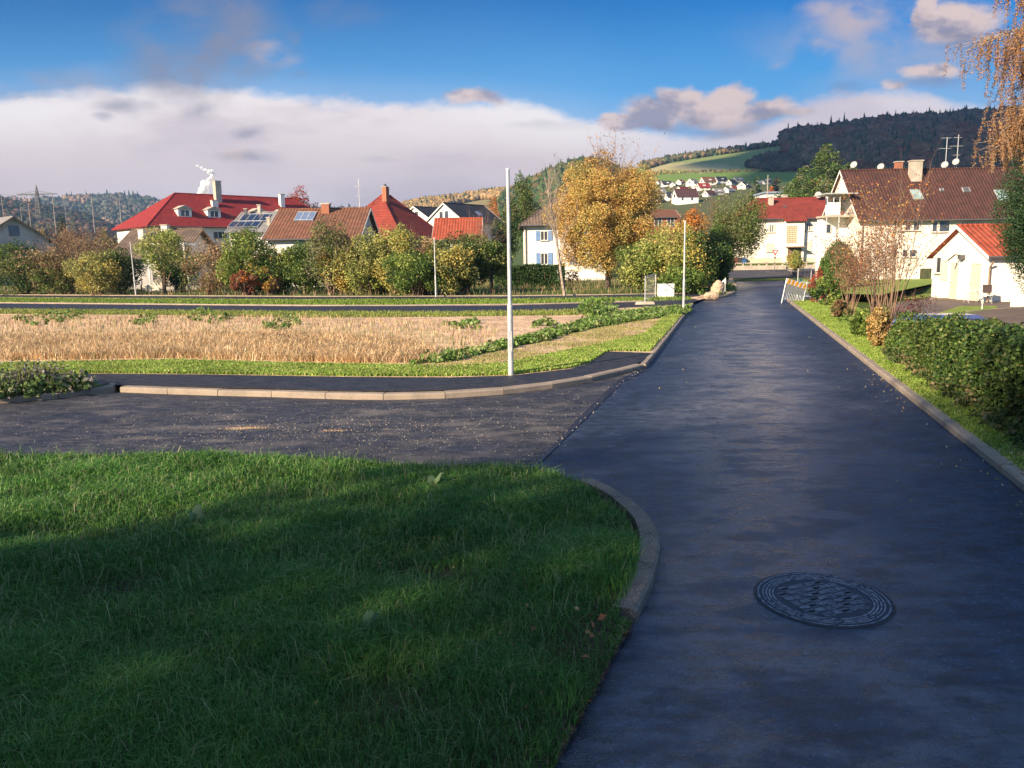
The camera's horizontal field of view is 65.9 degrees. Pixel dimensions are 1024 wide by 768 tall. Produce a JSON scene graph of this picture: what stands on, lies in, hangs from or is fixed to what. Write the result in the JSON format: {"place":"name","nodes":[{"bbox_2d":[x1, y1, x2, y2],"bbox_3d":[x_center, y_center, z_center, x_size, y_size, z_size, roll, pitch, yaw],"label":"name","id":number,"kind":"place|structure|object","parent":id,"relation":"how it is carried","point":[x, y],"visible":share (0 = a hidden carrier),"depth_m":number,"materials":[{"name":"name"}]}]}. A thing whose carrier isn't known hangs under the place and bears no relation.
{"place":"outdoors","nodes":[
{"label":"outdoors","id":0,"kind":"place"},
{"bbox_2d":[49,236,114,268],"bbox_3d":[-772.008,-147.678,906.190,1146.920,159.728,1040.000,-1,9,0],"label":"valley slope","id":1,"kind":"structure","parent":0,"point":[78,243],"depth_m":598.28,"materials":[{"name":"plant"}]},
{"bbox_2d":[0,197,115,237],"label":"valley wood","id":2,"kind":"object","parent":1,"relation":"on","point":[50,213],"visible":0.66,"depth_m":750.93,"materials":[{"name":"plant"}]},
{"bbox_2d":[0,324,470,363],"bbox_3d":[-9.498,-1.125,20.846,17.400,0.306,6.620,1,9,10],"label":"dry grass","id":3,"kind":"structure","parent":0,"point":[159,345],"depth_m":19.09,"materials":[{"name":"plant"}]},
{"bbox_2d":[0,368,645,471],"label":"side road","id":4,"kind":"structure","parent":0,"point":[560,407],"depth_m":10.92,"materials":[{"name":"grey asphalt"}]},
{"bbox_2d":[0,447,651,767],"bbox_3d":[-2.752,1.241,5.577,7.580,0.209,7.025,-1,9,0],"label":"lawn grass","id":5,"kind":"structure","parent":0,"point":[100,709],"depth_m":4.77,"materials":[{"name":"green plant"}]},
{"bbox_2d":[516,615,631,767],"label":"soil edge grass","id":6,"kind":"structure","parent":5,"relation":"on","point":[607,654],"depth_m":3.93,"materials":[{"name":"plant"}]},
{"bbox_2d":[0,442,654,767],"bbox_3d":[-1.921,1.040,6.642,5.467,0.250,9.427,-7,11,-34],"label":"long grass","id":7,"kind":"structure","parent":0,"point":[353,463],"depth_m":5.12,"materials":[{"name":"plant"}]},
{"bbox_2d":[0,299,698,311],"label":"side street","id":8,"kind":"structure","parent":0,"point":[456,308],"depth_m":37.66,"materials":[{"name":"asphalt"}]},
{"bbox_2d":[58,351,649,390],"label":"pavement","id":9,"kind":"structure","parent":0,"point":[609,360],"depth_m":14.37,"materials":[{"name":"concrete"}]},
{"bbox_2d":[0,278,736,390],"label":"field","id":10,"kind":"structure","parent":0,"point":[522,325],"depth_m":27.73,"materials":[{"name":"plant"}]},
{"bbox_2d":[0,312,498,362],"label":"sparse straw","id":11,"kind":"object","parent":10,"relation":"on","point":[63,327],"visible":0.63,"depth_m":26.47,"materials":[{"name":"plant"}]},
{"bbox_2d":[355,179,432,247],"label":"house","id":12,"kind":"structure","parent":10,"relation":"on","point":[385,206],"depth_m":94.26,"materials":[{"name":"red tile"}]},
{"bbox_2d":[489,211,518,256],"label":"conifer","id":13,"kind":"object","parent":10,"relation":"on","point":[503,233],"visible":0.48,"depth_m":88.16,"materials":[{"name":"green plant"}]},
{"bbox_2d":[502,170,540,263],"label":"pine tree","id":14,"kind":"object","parent":10,"relation":"on","point":[520,214],"visible":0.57,"depth_m":95.17,"materials":[{"name":"green plant"}]},
{"bbox_2d":[409,303,692,363],"bbox_3d":[2.356,-1.921,24.953,2.410,0.330,19.616,4,10,31],"label":"hogweed band","id":15,"kind":"object","parent":10,"relation":"on","point":[589,322],"visible":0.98,"depth_m":22.87,"materials":[{"name":"green plant"}]},
{"bbox_2d":[436,317,672,365],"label":"track grass","id":16,"kind":"structure","parent":10,"relation":"on","point":[503,355],"depth_m":20.17,"materials":[{"name":"plant"}]},
{"bbox_2d":[574,295,619,315],"bbox_3d":[3.476,-3.215,31.982,1.760,0.730,7.238,1,9,9],"label":"tall weed patch","id":17,"kind":"object","parent":10,"relation":"on","point":[592,306],"visible":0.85,"depth_m":30.52,"materials":[{"name":"green plant"}]},
{"bbox_2d":[706,240,734,287],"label":"bush","id":18,"kind":"object","parent":10,"relation":"on","point":[724,265],"visible":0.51,"depth_m":51.15,"materials":[{"name":"green plant"}]},
{"bbox_2d":[711,190,768,263],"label":"roadside tree","id":19,"kind":"object","parent":10,"relation":"on","point":[738,227],"visible":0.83,"depth_m":72.07,"materials":[{"name":"green plant"}]},
{"bbox_2d":[0,277,930,299],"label":"garden lawn","id":20,"kind":"structure","parent":0,"point":[596,291],"depth_m":55.48,"materials":[{"name":"plant"}]},
{"bbox_2d":[0,228,48,294],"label":"shrub","id":21,"kind":"object","parent":20,"relation":"on","point":[18,281],"visible":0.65,"depth_m":62.25,"materials":[{"name":"green plant"}]},
{"bbox_2d":[0,216,55,285],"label":"house","id":22,"kind":"structure","parent":20,"relation":"on","point":[15,228],"depth_m":91.02,"materials":[{"name":"paint"}]},
{"bbox_2d":[18,249,80,293],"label":"shrub","id":23,"kind":"object","parent":20,"relation":"on","point":[48,283],"visible":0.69,"depth_m":61.33,"materials":[{"name":"green plant"}]},
{"bbox_2d":[3,218,140,293],"bbox_3d":[-34.458,-10.248,61.971,8.614,6.550,8.938,4,10,26],"label":"shrub","id":24,"kind":"object","parent":20,"relation":"on","point":[81,246],"visible":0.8,"depth_m":61.54,"materials":[{"name":"brown plant"}]},
{"bbox_2d":[61,250,130,295],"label":"shrub","id":25,"kind":"object","parent":20,"relation":"on","point":[90,281],"visible":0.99,"depth_m":58.13,"materials":[{"name":"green plant"}]},
{"bbox_2d":[90,247,146,293],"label":"shrub","id":26,"kind":"object","parent":20,"relation":"on","point":[123,260],"visible":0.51,"depth_m":60.02,"materials":[{"name":"green plant"}]},
{"bbox_2d":[131,215,191,293],"bbox_3d":[-26.607,-9.887,60.074,4.500,6.216,4.823,-1,9,0],"label":"tree","id":27,"kind":"object","parent":20,"relation":"on","point":[163,241],"visible":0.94,"depth_m":59.62,"materials":[{"name":"green plant"}]},
{"bbox_2d":[110,224,221,288],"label":"house","id":28,"kind":"structure","parent":20,"relation":"on","point":[196,236],"depth_m":76.39,"materials":[{"name":"white tile"}]},
{"bbox_2d":[155,253,198,291],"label":"shrub","id":29,"kind":"object","parent":20,"relation":"on","point":[175,283],"visible":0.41,"depth_m":63.00,"materials":[{"name":"green plant"}]},
{"bbox_2d":[168,232,247,294],"bbox_3d":[-21.596,-8.901,57.036,5.936,4.993,5.929,-1,9,0],"label":"shrub","id":30,"kind":"object","parent":20,"relation":"on","point":[203,259],"visible":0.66,"depth_m":56.40,"materials":[{"name":"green plant"}]},
{"bbox_2d":[229,270,260,295],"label":"bush","id":31,"kind":"object","parent":20,"relation":"on","point":[243,278],"visible":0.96,"depth_m":53.71,"materials":[{"name":"red plant"}]},
{"bbox_2d":[214,208,276,294],"bbox_3d":[-18.505,-9.424,55.025,4.399,6.552,5.324,-1,9,0],"label":"shrub","id":32,"kind":"object","parent":20,"relation":"on","point":[241,247],"visible":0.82,"depth_m":54.28,"materials":[{"name":"green plant"}]},
{"bbox_2d":[224,204,276,283],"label":"house","id":33,"kind":"structure","parent":20,"relation":"on","point":[259,219],"depth_m":75.27,"materials":[{"name":"grey metal"}]},
{"bbox_2d":[248,250,300,293],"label":"shrub","id":34,"kind":"object","parent":20,"relation":"on","point":[285,284],"visible":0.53,"depth_m":54.49,"materials":[{"name":"green plant"}]},
{"bbox_2d":[266,235,326,293],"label":"shrub","id":35,"kind":"object","parent":20,"relation":"on","point":[305,281],"visible":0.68,"depth_m":54.42,"materials":[{"name":"green plant"}]},
{"bbox_2d":[261,203,379,286],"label":"house","id":36,"kind":"structure","parent":20,"relation":"on","point":[286,227],"depth_m":73.35,"materials":[{"name":"tile"}]},
{"bbox_2d":[301,206,360,294],"bbox_3d":[-11.643,-9.014,52.274,4.815,6.364,5.058,-1,9,0],"label":"tree","id":37,"kind":"object","parent":20,"relation":"on","point":[328,239],"visible":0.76,"depth_m":52.15,"materials":[{"name":"green plant"}]},
{"bbox_2d":[314,240,360,294],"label":"shrub","id":38,"kind":"object","parent":20,"relation":"on","point":[339,277],"visible":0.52,"depth_m":52.02,"materials":[{"name":"yellow plant"}]},
{"bbox_2d":[343,218,393,294],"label":"shrub","id":39,"kind":"object","parent":20,"relation":"on","point":[361,275],"visible":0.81,"depth_m":51.41,"materials":[{"name":"green plant"}]},
{"bbox_2d":[368,219,419,294],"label":"shrub","id":40,"kind":"object","parent":20,"relation":"on","point":[397,240],"visible":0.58,"depth_m":50.84,"materials":[{"name":"yellow plant"}]},
{"bbox_2d":[380,250,443,295],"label":"shrub","id":41,"kind":"object","parent":20,"relation":"on","point":[419,277],"visible":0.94,"depth_m":48.66,"materials":[{"name":"green plant"}]},
{"bbox_2d":[424,228,481,294],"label":"shrub","id":42,"kind":"object","parent":20,"relation":"on","point":[447,257],"visible":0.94,"depth_m":48.96,"materials":[{"name":"yellow plant"}]},
{"bbox_2d":[436,224,505,293],"bbox_3d":[-2.598,-8.272,51.538,5.045,4.850,4.382,-5,10,-26],"label":"shrub","id":43,"kind":"object","parent":20,"relation":"on","point":[472,244],"visible":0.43,"depth_m":50.57,"materials":[{"name":"green plant"}]},
{"bbox_2d":[473,232,513,292],"bbox_3d":[-1.406,-7.795,51.037,3.078,4.075,2.632,-8,11,-37],"label":"tree","id":44,"kind":"object","parent":20,"relation":"on","point":[499,252],"visible":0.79,"depth_m":50.56,"materials":[{"name":"green plant"}]},
{"bbox_2d":[494,262,566,287],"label":"clipped hedge","id":45,"kind":"object","parent":20,"relation":"on","point":[531,274],"visible":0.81,"depth_m":61.58,"materials":[{"name":"green plant"}]},
{"bbox_2d":[518,194,605,280],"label":"house","id":46,"kind":"structure","parent":20,"relation":"on","point":[538,246],"depth_m":78.90,"materials":[{"name":"paint"}]},
{"bbox_2d":[541,121,664,287],"bbox_3d":[6.514,-12.834,56.646,8.863,12.061,8.334,-1,9,0],"label":"golden tree","id":47,"kind":"object","parent":20,"relation":"on","point":[604,194],"visible":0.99,"depth_m":55.05,"materials":[{"name":"yellow plant"}]},
{"bbox_2d":[613,238,671,291],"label":"bush","id":48,"kind":"object","parent":20,"relation":"on","point":[630,263],"visible":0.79,"depth_m":48.74,"materials":[{"name":"green plant"}]},
{"bbox_2d":[641,220,705,291],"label":"bush","id":49,"kind":"object","parent":20,"relation":"on","point":[670,255],"visible":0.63,"depth_m":47.72,"materials":[{"name":"yellow plant"}]},
{"bbox_2d":[657,265,708,293],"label":"bush","id":50,"kind":"object","parent":20,"relation":"on","point":[694,280],"visible":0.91,"depth_m":45.62,"materials":[{"name":"green plant"}]},
{"bbox_2d":[673,229,723,292],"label":"bush","id":51,"kind":"object","parent":20,"relation":"on","point":[705,262],"visible":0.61,"depth_m":46.90,"materials":[{"name":"green plant"}]},
{"bbox_2d":[0,263,931,535],"bbox_3d":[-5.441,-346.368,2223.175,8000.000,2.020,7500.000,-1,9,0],"label":"ground","id":52,"kind":"structure","parent":0,"point":[924,289],"depth_m":54.23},
{"bbox_2d":[0,351,72,395],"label":"aster stalks","id":53,"kind":"object","parent":52,"relation":"on","point":[23,372],"visible":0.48,"depth_m":13.53,"materials":[{"name":"green plant"}]},
{"bbox_2d":[0,368,102,398],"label":"bed weeds","id":54,"kind":"object","parent":52,"relation":"on","point":[75,381],"visible":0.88,"depth_m":13.41,"materials":[{"name":"green plant"}]},
{"bbox_2d":[0,383,118,403],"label":"corner kerb","id":55,"kind":"structure","parent":52,"relation":"on","point":[110,388],"depth_m":13.51,"materials":[{"name":"concrete"}]},
{"bbox_2d":[111,180,310,251],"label":"house","id":56,"kind":"structure","parent":52,"relation":"on","point":[207,212],"depth_m":113.33,"materials":[{"name":"red tile"}]},
{"bbox_2d":[16,312,579,315],"bbox_3d":[-25.038,-3.508,38.508,57.725,0.001,3.546,2,9,16],"label":"field edge","id":57,"kind":"object","parent":52,"relation":"on","point":[391,314],"visible":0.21,"depth_m":31.06,"materials":[{"name":"plant"}]},
{"bbox_2d":[0,308,575,317],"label":"field edge grass","id":58,"kind":"structure","parent":57,"relation":"on","point":[399,313],"depth_m":32.67,"materials":[{"name":"plant"}]},
{"bbox_2d":[71,353,603,375],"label":"mown verge","id":59,"kind":"structure","parent":52,"relation":"on","point":[335,375],"depth_m":15.30,"materials":[{"name":"plant"}]},
{"bbox_2d":[0,303,691,376],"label":"mown grass","id":60,"kind":"structure","parent":59,"relation":"on","point":[651,337],"depth_m":16.13,"materials":[{"name":"plant"}]},
{"bbox_2d":[506,168,513,374],"bbox_3d":[-0.046,-1.914,14.434,0.103,3.936,0.107,-1,9,0],"label":"light pole","id":61,"kind":"object","parent":59,"relation":"on","point":[510,337],"visible":0.93,"depth_m":14.44,"materials":[{"name":"metal"}]},
{"bbox_2d":[0,298,681,305],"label":"street kerb","id":62,"kind":"structure","parent":52,"relation":"on","point":[321,305],"depth_m":39.83,"materials":[{"name":"concrete"}]},
{"bbox_2d":[0,293,688,296],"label":"path kerb","id":63,"kind":"structure","parent":52,"relation":"on","point":[338,296],"depth_m":50.05,"materials":[{"name":"concrete"}]},
{"bbox_2d":[0,294,699,298],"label":"footpath","id":64,"kind":"structure","parent":52,"relation":"on","point":[471,297],"depth_m":47.80,"materials":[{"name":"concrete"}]},
{"bbox_2d":[78,298,669,304],"bbox_3d":[-35.332,-5.553,52.614,92.392,0.001,8.087,2,9,19],"label":"verge strip","id":65,"kind":"object","parent":52,"relation":"on","point":[399,304],"visible":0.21,"depth_m":40.77,"materials":[{"name":"plant"}]},
{"bbox_2d":[0,296,692,304],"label":"strip grass","id":66,"kind":"structure","parent":65,"relation":"on","point":[349,301],"depth_m":42.54,"materials":[{"name":"plant"}]},
{"bbox_2d":[120,364,643,399],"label":"pavement kerb","id":67,"kind":"structure","parent":52,"relation":"on","point":[390,395],"depth_m":13.26,"materials":[{"name":"concrete"}]},
{"bbox_2d":[431,217,483,280],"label":"house","id":68,"kind":"structure","parent":52,"relation":"on","point":[441,226],"depth_m":84.34,"materials":[{"name":"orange tile"}]},
{"bbox_2d":[426,202,505,271],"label":"house","id":69,"kind":"structure","parent":52,"relation":"on","point":[448,210],"depth_m":119.32,"materials":[{"name":"tile"}]},
{"bbox_2d":[535,160,580,295],"bbox_3d":[2.653,-9.127,46.415,3.077,8.040,3.477,-1,9,0],"label":"bare birch","id":70,"kind":"object","parent":52,"relation":"on","point":[554,216],"visible":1,"depth_m":45.71,"materials":[{"name":"brown plant"}]},
{"bbox_2d":[579,478,659,623],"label":"lawn kerb","id":71,"kind":"structure","parent":52,"relation":"on","point":[636,598],"depth_m":5.78,"materials":[{"name":"concrete"}]},
{"bbox_2d":[732,192,825,262],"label":"house","id":72,"kind":"structure","parent":52,"relation":"on","point":[791,224],"depth_m":98.57,"materials":[{"name":"paint"}]},
{"bbox_2d":[774,143,845,197],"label":"spruce tree","id":73,"kind":"object","parent":52,"relation":"on","point":[827,165],"visible":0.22,"depth_m":118.00,"materials":[{"name":"green plant"}]},
{"bbox_2d":[820,229,882,316],"bbox_3d":[11.324,-3.802,26.881,2.292,3.353,2.944,-4,10,-21],"label":"bare shrub","id":74,"kind":"object","parent":52,"relation":"on","point":[852,301],"visible":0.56,"depth_m":26.77,"materials":[{"name":"brown plant"}]},
{"bbox_2d":[802,279,931,294],"bbox_3d":[35.258,-11.338,82.948,12.607,0.001,86.263,2,9,17],"label":"front garden","id":75,"kind":"object","parent":52,"relation":"on","point":[913,283],"visible":0.07,"depth_m":56.16,"materials":[{"name":"plant"}]},
{"bbox_2d":[818,237,858,286],"bbox_3d":[22.903,-8.467,55.401,2.827,3.589,2.822,-1,9,0],"label":"round conifer","id":76,"kind":"object","parent":75,"relation":"on","point":[824,263],"visible":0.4,"depth_m":54.74,"materials":[{"name":"green plant"}]},
{"bbox_2d":[805,205,938,315],"bbox_3d":[11.241,-3.805,24.800,3.772,4.105,3.393,-1,9,0],"label":"bare shrub","id":77,"kind":"object","parent":52,"relation":"on","point":[875,279],"visible":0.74,"depth_m":24.65,"materials":[{"name":"brown plant"}]},
{"bbox_2d":[865,304,892,346],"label":"yellow bush","id":78,"kind":"object","parent":52,"relation":"on","point":[877,331],"visible":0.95,"depth_m":18.25,"materials":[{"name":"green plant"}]},
{"bbox_2d":[812,125,960,325],"bbox_3d":[9.937,-3.966,21.009,3.183,5.634,4.051,8,12,43],"label":"tall shrub","id":79,"kind":"object","parent":52,"relation":"on","point":[895,254],"visible":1,"depth_m":21.17,"materials":[{"name":"brown plant"}]},
{"bbox_2d":[787,299,1023,490],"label":"verge kerb","id":80,"kind":"structure","parent":52,"relation":"on","point":[1009,470],"depth_m":10.31,"materials":[{"name":"concrete"}]},
{"bbox_2d":[814,135,1023,279],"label":"house","id":81,"kind":"structure","parent":52,"relation":"on","point":[968,192],"depth_m":69.95,"materials":[{"name":"brown tile"}]},
{"bbox_2d":[925,223,1023,301],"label":"house","id":82,"kind":"structure","parent":52,"relation":"on","point":[969,258],"depth_m":45.45,"materials":[{"name":"paint"}]},
{"bbox_2d":[947,262,960,298],"bbox_3d":[26.352,-6.165,47.128,0.109,2.180,1.060,-1,9,0],"label":"door","id":83,"kind":"structure","parent":82,"relation":"in","point":[954,267],"depth_m":47.10,"materials":[{"name":"metal"}]},
{"bbox_2d":[967,262,983,300],"bbox_3d":[26.357,-5.825,44.954,0.109,2.180,1.260,-1,9,0],"label":"door","id":84,"kind":"structure","parent":82,"relation":"in","point":[975,280],"depth_m":44.94,"materials":[{"name":"metal"}]},
{"bbox_2d":[942,0,1023,176],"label":"weeping birch","id":85,"kind":"object","parent":52,"relation":"on","point":[1016,131],"visible":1,"depth_m":28.70,"materials":[{"name":"orange plant"}]},
{"bbox_2d":[988,136,1023,293],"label":"cypress tree","id":86,"kind":"object","parent":52,"relation":"on","point":[1016,223],"visible":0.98,"depth_m":35.48,"materials":[{"name":"green plant"}]},
{"bbox_2d":[463,199,490,204],"bbox_3d":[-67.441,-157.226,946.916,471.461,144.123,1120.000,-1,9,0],"label":"field","id":87,"kind":"structure","parent":0,"point":[479,202],"depth_m":847.06,"materials":[{"name":"plant"}]},
{"bbox_2d":[401,185,512,208],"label":"autumn wood","id":88,"kind":"object","parent":87,"relation":"on","point":[456,197],"visible":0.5,"depth_m":867.00,"materials":[{"name":"plant"}]},
{"bbox_2d":[0,0,1023,207],"label":"sky","id":89,"kind":"structure","parent":0,"point":[415,98],"materials":[{"name":"blue"}]},
{"bbox_2d":[505,228,522,264],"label":"wooded hill","id":90,"kind":"structure","parent":0,"point":[517,259],"depth_m":348.23,"materials":[{"name":"plant"}]},
{"bbox_2d":[485,155,633,226],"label":"hill wood","id":91,"kind":"object","parent":90,"relation":"on","point":[501,197],"visible":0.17,"depth_m":551.57,"materials":[{"name":"plant"}]},
{"bbox_2d":[621,269,814,279],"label":"cross street","id":92,"kind":"structure","parent":0,"point":[777,273],"depth_m":86.36,"materials":[{"name":"asphalt"}]},
{"bbox_2d":[609,146,831,264],"bbox_3d":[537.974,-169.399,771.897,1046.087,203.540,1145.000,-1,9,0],"label":"hillside","id":93,"kind":"structure","parent":0,"point":[733,161],"depth_m":549.85,"materials":[{"name":"plant"}]},
{"bbox_2d":[639,139,777,169],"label":"ridge trees","id":94,"kind":"object","parent":93,"relation":"on","point":[666,159],"visible":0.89,"depth_m":796.68,"materials":[{"name":"plant"}]},
{"bbox_2d":[744,150,833,172],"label":"meadow edge wood","id":95,"kind":"object","parent":93,"relation":"on","point":[769,160],"visible":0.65,"depth_m":564.30,"materials":[{"name":"plant"}]},
{"bbox_2d":[777,103,1023,172],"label":"hill forest","id":96,"kind":"object","parent":93,"relation":"on","point":[872,142],"visible":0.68,"depth_m":589.86,"materials":[{"name":"plant"}]},
{"bbox_2d":[534,281,1023,767],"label":"road","id":97,"kind":"structure","parent":0,"point":[732,672],"depth_m":5.81,"materials":[{"name":"grey asphalt"}]},
{"bbox_2d":[532,369,645,467],"bbox_3d":[1.328,0.295,12.152,0.322,0.001,7.999,2,9,18],"label":"road seam","id":98,"kind":"object","parent":97,"relation":"on","point":[593,406],"visible":0.86,"depth_m":11.35,"materials":[{"name":"asphalt"}]},
{"bbox_2d":[753,572,895,628],"bbox_3d":[2.015,1.395,5.128,0.861,0.026,0.861,-4,9,-20],"label":"manhole cover","id":99,"kind":"object","parent":97,"relation":"on","point":[825,600],"visible":1,"depth_m":5.08,"materials":[{"name":"metal"}]},
{"label":"soil edge","id":100,"kind":"structure","parent":97,"relation":"on","visible":0},
{"bbox_2d":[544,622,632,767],"bbox_3d":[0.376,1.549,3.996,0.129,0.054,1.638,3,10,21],"label":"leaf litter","id":101,"kind":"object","parent":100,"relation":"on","point":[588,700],"visible":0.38,"depth_m":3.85,"materials":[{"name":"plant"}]},
{"bbox_2d":[892,299,1023,328],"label":"driveway","id":102,"kind":"structure","parent":0,"point":[1013,315],"depth_m":38.85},
{"label":"kerb verge","id":103,"kind":"structure","parent":0,"visible":0},
{"bbox_2d":[809,274,848,304],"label":"leafy shrub","id":104,"kind":"object","parent":103,"relation":"on","point":[824,284],"visible":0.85,"depth_m":33.54,"materials":[{"name":"green plant"}]},
{"bbox_2d":[792,299,1023,471],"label":"kerb grass","id":105,"kind":"structure","parent":103,"relation":"on","point":[819,311],"depth_m":12.44,"materials":[{"name":"plant"}]},
{"bbox_2d":[883,310,1012,376],"bbox_3d":[8.467,-0.817,15.190,1.771,1.063,4.647,2,9,16],"label":"ivy hedge","id":106,"kind":"object","parent":103,"relation":"on","point":[923,341],"visible":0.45,"depth_m":14.98,"materials":[{"name":"green plant"}]},
{"bbox_2d":[880,346,1023,448],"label":"hedge foot weeds","id":107,"kind":"object","parent":103,"relation":"on","point":[990,414],"visible":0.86,"depth_m":11.14,"materials":[{"name":"green plant"}]},
{"bbox_2d":[931,317,1023,421],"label":"ivy hedge","id":108,"kind":"object","parent":103,"relation":"on","point":[992,361],"visible":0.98,"depth_m":10.96,"materials":[{"name":"green plant"}]},
{"bbox_3d":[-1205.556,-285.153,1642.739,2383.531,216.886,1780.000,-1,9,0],"label":"distant hill","id":109,"kind":"structure","parent":0,"visible":0},
{"bbox_2d":[0,189,366,225],"bbox_3d":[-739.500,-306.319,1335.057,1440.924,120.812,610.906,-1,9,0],"label":"distant wood","id":110,"kind":"object","parent":109,"relation":"on","point":[137,202],"visible":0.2,"depth_m":1403.03,"materials":[{"name":"plant"}]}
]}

